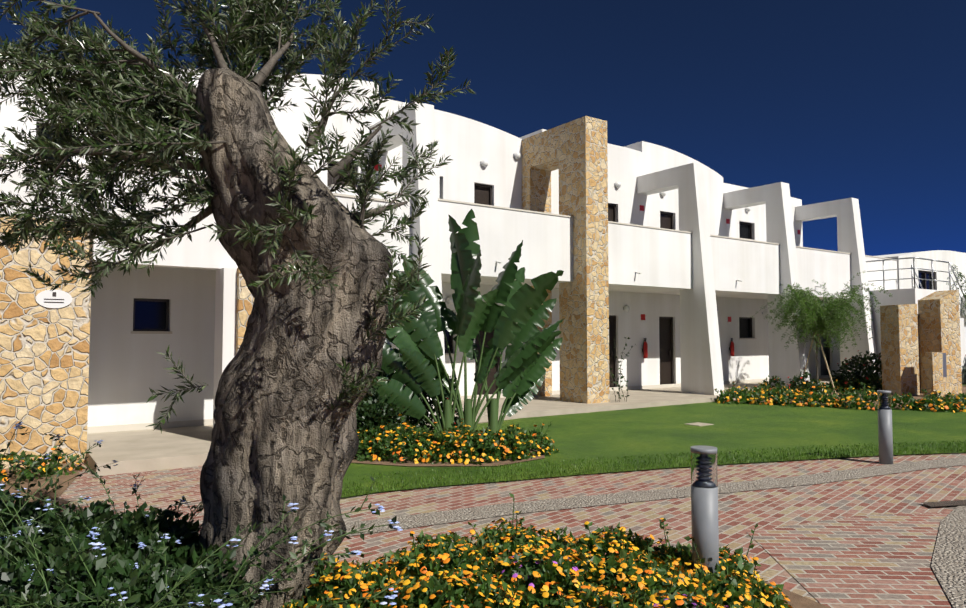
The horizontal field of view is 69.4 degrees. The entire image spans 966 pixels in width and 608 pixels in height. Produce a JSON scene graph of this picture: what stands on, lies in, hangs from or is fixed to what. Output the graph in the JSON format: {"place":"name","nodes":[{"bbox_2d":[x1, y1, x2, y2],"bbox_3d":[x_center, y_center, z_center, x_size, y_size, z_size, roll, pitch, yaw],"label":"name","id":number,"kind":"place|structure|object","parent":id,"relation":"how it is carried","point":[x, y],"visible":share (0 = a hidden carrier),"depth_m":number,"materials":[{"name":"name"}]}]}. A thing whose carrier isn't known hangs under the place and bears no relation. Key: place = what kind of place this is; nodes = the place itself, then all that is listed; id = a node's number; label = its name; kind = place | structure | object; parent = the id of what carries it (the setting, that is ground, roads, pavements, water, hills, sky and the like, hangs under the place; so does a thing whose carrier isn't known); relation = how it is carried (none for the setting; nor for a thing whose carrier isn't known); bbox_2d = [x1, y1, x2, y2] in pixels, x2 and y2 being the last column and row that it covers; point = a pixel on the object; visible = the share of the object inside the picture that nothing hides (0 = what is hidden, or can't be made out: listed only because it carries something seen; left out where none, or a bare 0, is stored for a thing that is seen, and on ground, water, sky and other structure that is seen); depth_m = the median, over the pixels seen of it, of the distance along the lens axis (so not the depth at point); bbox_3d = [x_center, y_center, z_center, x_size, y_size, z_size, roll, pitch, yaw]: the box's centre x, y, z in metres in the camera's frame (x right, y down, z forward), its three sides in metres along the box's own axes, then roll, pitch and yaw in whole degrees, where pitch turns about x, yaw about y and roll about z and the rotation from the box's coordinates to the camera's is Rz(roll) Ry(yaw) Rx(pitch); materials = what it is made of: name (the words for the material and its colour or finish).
{"place":"outdoors","nodes":[
{"label":"outdoors","id":0,"kind":"place"},
{"bbox_2d":[0,463,79,503],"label":"bed soil","id":1,"kind":"structure","parent":0,"point":[59,491],"depth_m":7.67,"materials":[{"name":"brown soil"}]},
{"bbox_2d":[0,446,85,485],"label":"flowers","id":2,"kind":"object","parent":1,"relation":"on","point":[40,469],"visible":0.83,"depth_m":7.98,"materials":[{"name":"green plant"}]},
{"bbox_2d":[0,56,897,468],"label":"building","id":3,"kind":"structure","parent":0,"point":[688,284],"depth_m":16.19,"materials":[{"name":"white paint"}]},
{"bbox_2d":[36,290,71,307],"bbox_3d":[-5.466,-0.065,8.892,0.400,0.240,0.015,2,-3,-35],"label":"number plaque","id":4,"kind":"object","parent":3,"relation":"attached to","point":[47,294],"visible":0.96,"depth_m":8.88,"materials":[{"name":"white ceramic"}]},
{"bbox_2d":[44,292,63,302],"bbox_3d":[-5.460,-0.083,8.885,0.220,0.135,0.004,2,-3,-35],"label":"sign lettering","id":5,"kind":"object","parent":4,"relation":"attached to","point":[54,294],"visible":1,"depth_m":8.88},
{"bbox_2d":[374,164,381,173],"bbox_3d":[-2.368,-3.030,15.707,0.180,0.240,0.016,2,-3,-35],"label":"extinguisher sign","id":6,"kind":"object","parent":3,"relation":"attached to","point":[376,167],"visible":0.39,"depth_m":15.69,"materials":[{"name":"red plastic"}]},
{"bbox_2d":[38,127,749,351],"bbox_3d":[0.222,-0.968,16.544,26.300,4.280,1.840,2,-3,-35],"label":"window glass","id":7,"kind":"object","parent":3,"relation":"attached to","point":[150,314],"visible":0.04,"depth_m":11.50,"materials":[{"name":"black glass"}]},
{"bbox_2d":[0,122,890,432],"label":"frames and cappings","id":8,"kind":"structure","parent":3,"relation":"attached to","point":[150,426],"depth_m":16.63,"materials":[{"name":"grey"}]},
{"bbox_2d":[328,164,827,394],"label":"doors","id":9,"kind":"structure","parent":3,"relation":"attached to","point":[481,195],"depth_m":20.06,"materials":[{"name":"brown wood"}]},
{"bbox_2d":[445,152,767,315],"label":"wall lamps","id":10,"kind":"object","parent":3,"relation":"attached to","point":[484,163],"depth_m":19.95,"materials":[{"name":"white"}]},
{"bbox_2d":[639,205,643,213],"bbox_3d":[4.691,-2.794,20.614,0.180,0.240,0.016,2,-3,-35],"label":"extinguisher sign","id":11,"kind":"object","parent":3,"relation":"attached to","point":[641,209],"visible":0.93,"depth_m":20.60,"materials":[{"name":"red plastic"}]},
{"bbox_2d":[641,314,644,322],"bbox_3d":[4.691,0.427,20.459,0.180,0.250,0.016,2,-3,-35],"label":"extinguisher sign","id":12,"kind":"object","parent":3,"relation":"attached to","point":[642,318],"visible":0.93,"depth_m":20.45,"materials":[{"name":"red plastic"}]},
{"bbox_2d":[642,338,647,357],"bbox_3d":[4.707,1.288,20.344,0.186,0.580,0.155,2,-3,-35],"label":"fire extinguisher","id":13,"kind":"object","parent":3,"relation":"attached to","point":[645,349],"visible":1,"depth_m":20.30,"materials":[{"name":"red metal"}]},
{"bbox_2d":[496,261,820,287],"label":"rain spouts","id":14,"kind":"object","parent":3,"relation":"attached to","point":[500,262],"visible":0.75,"depth_m":17.47,"materials":[{"name":"white"}]},
{"bbox_2d":[729,338,733,355],"bbox_3d":[8.072,1.401,22.684,0.186,0.580,0.155,2,-3,-35],"label":"fire extinguisher","id":15,"kind":"object","parent":3,"relation":"attached to","point":[731,348],"visible":1,"depth_m":22.63,"materials":[{"name":"red metal"}]},
{"bbox_2d":[86,377,873,475],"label":"walkway","id":16,"kind":"structure","parent":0,"point":[132,451],"depth_m":10.47,"materials":[{"name":"concrete"}]},
{"bbox_2d":[0,0,965,255],"label":"sky","id":17,"kind":"structure","parent":0,"point":[829,100],"materials":[{"name":"blue"}]},
{"bbox_2d":[39,452,965,603],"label":"brick path","id":18,"kind":"structure","parent":0,"point":[741,514],"depth_m":6.96,"materials":[{"name":"red brick"}]},
{"bbox_2d":[345,457,965,607],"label":"cobble band","id":19,"kind":"object","parent":18,"relation":"on","point":[948,564],"visible":0.65,"depth_m":6.52,"materials":[{"name":"grey stone"}]},
{"bbox_2d":[877,390,892,464],"bbox_3d":[5.166,1.583,8.960,0.160,0.935,0.160,2,-3,-35],"label":"bollard light","id":20,"kind":"object","parent":18,"relation":"on","point":[885,432],"visible":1,"depth_m":8.90,"materials":[{"name":"grey metal"}]},
{"bbox_2d":[920,500,965,506],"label":"drain grate","id":21,"kind":"object","parent":18,"relation":"in","point":[947,503],"visible":1,"depth_m":6.70,"materials":[{"name":"metal"}]},
{"bbox_2d":[340,572,829,607],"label":"bed soil","id":22,"kind":"structure","parent":0,"point":[797,601],"depth_m":4.23,"materials":[{"name":"brown soil"}]},
{"bbox_2d":[0,421,410,607],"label":"plumbago shrubs","id":23,"kind":"object","parent":22,"relation":"on","point":[52,556],"visible":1,"depth_m":3.39,"materials":[{"name":"green plant"}]},
{"bbox_2d":[0,0,474,607],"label":"olive","id":24,"kind":"object","parent":22,"relation":"on","point":[158,128],"depth_m":3.76,"materials":[{"name":"plant"}]},
{"bbox_2d":[279,493,792,607],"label":"flower bed","id":25,"kind":"object","parent":22,"relation":"on","point":[564,570],"visible":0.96,"depth_m":3.84,"materials":[{"name":"yellow plant"}]},
{"bbox_2d":[690,445,718,577],"bbox_3d":[1.373,1.359,4.315,0.160,0.935,0.160,2,-3,-35],"label":"bollard light","id":26,"kind":"object","parent":22,"relation":"on","point":[704,503],"visible":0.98,"depth_m":4.26,"materials":[{"name":"grey metal"}]},
{"bbox_2d":[341,384,965,497],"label":"lawn","id":27,"kind":"structure","parent":0,"point":[654,431],"depth_m":11.51,"materials":[{"name":"green plant"}]},
{"bbox_2d":[351,443,544,465],"bbox_3d":[-1.267,2.078,10.149,4.425,0.001,2.907,0,-3,10],"label":"edging","id":28,"kind":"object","parent":27,"relation":"on","point":[409,462],"visible":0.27,"depth_m":8.88,"materials":[{"name":"brown soil"}]},
{"bbox_2d":[356,346,463,455],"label":"shrubs","id":29,"kind":"object","parent":28,"relation":"on","point":[379,408],"visible":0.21,"depth_m":10.03,"materials":[{"name":"green plant"}]},
{"bbox_2d":[354,412,558,464],"bbox_3d":[-1.173,1.796,9.551,4.406,0.676,1.531,0,-3,6],"label":"flower bed","id":30,"kind":"object","parent":28,"relation":"on","point":[460,444],"visible":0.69,"depth_m":9.08,"materials":[{"name":"yellow plant"}]},
{"bbox_2d":[372,209,563,433],"bbox_3d":[-0.225,0.350,10.513,3.060,3.566,1.292,0,-3,-6],"label":"strelitzia plant","id":31,"kind":"object","parent":28,"relation":"on","point":[521,368],"visible":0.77,"depth_m":10.39,"materials":[{"name":"green plant"}]},
{"bbox_2d":[342,439,965,497],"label":"grass blades","id":32,"kind":"object","parent":27,"relation":"on","point":[864,451],"visible":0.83,"depth_m":8.67,"materials":[{"name":"green plant"}]},
{"bbox_2d":[685,422,713,425],"bbox_3d":[3.972,2.223,12.837,0.400,0.030,0.350,2,-3,-35],"label":"ground cover plate","id":33,"kind":"object","parent":27,"relation":"on","point":[699,424],"visible":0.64,"depth_m":12.76,"materials":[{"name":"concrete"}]},
{"bbox_2d":[946,265,965,323],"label":"tree","id":34,"kind":"object","parent":27,"relation":"on","point":[959,274],"visible":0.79,"depth_m":26.48,"materials":[{"name":"green plant"}]},
{"bbox_2d":[714,377,965,412],"bbox_3d":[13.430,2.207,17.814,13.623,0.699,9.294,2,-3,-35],"label":"flower bed","id":35,"kind":"object","parent":0,"point":[778,396],"visible":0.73,"depth_m":16.14,"materials":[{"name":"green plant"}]},
{"bbox_2d":[752,271,891,392],"bbox_3d":[9.815,0.811,20.176,3.544,3.571,3.798,-2,-3,37],"label":"small tree","id":36,"kind":"object","parent":35,"relation":"on","point":[815,318],"visible":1,"depth_m":19.86,"materials":[{"name":"green plant"}]},
{"bbox_2d":[758,350,965,394],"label":"shrubs","id":37,"kind":"object","parent":35,"relation":"on","point":[865,374],"visible":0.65,"depth_m":20.22,"materials":[{"name":"green plant"}]},
{"bbox_2d":[917,314,920,392],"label":"wall","id":38,"kind":"structure","parent":35,"relation":"on","point":[919,354],"depth_m":20.19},
{"bbox_2d":[880,290,961,396],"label":"stone pillars","id":39,"kind":"structure","parent":35,"relation":"on","point":[939,322],"depth_m":19.56,"materials":[{"name":"beige stone"}]},
{"bbox_2d":[747,512,953,607],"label":"brick paving","id":40,"kind":"structure","parent":0,"point":[873,561],"depth_m":5.09,"materials":[{"name":"red brick"}]},
{"bbox_2d":[918,270,934,289],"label":"frames","id":41,"kind":"structure","parent":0,"point":[924,275],"depth_m":38.67,"materials":[{"name":"grey"}]},
{"bbox_2d":[918,272,931,289],"bbox_3d":[29.010,0.831,41.819,13.300,5.000,0.050,2,-3,-35],"label":"glass","id":42,"kind":"object","parent":41,"relation":"in","point":[928,282],"visible":0.03,"depth_m":38.95,"materials":[{"name":"black"}]},
{"label":"ground","id":43,"kind":"structure","parent":0,"visible":0},
{"bbox_2d":[870,250,965,383],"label":"building","id":44,"kind":"structure","parent":43,"relation":"on","point":[905,292],"depth_m":37.11,"materials":[{"name":"paint"}]},
{"bbox_2d":[866,257,965,376],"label":"metal railings","id":45,"kind":"object","parent":44,"relation":"attached to","point":[912,268],"visible":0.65,"depth_m":23.28,"materials":[{"name":"silver metal"}]}
]}

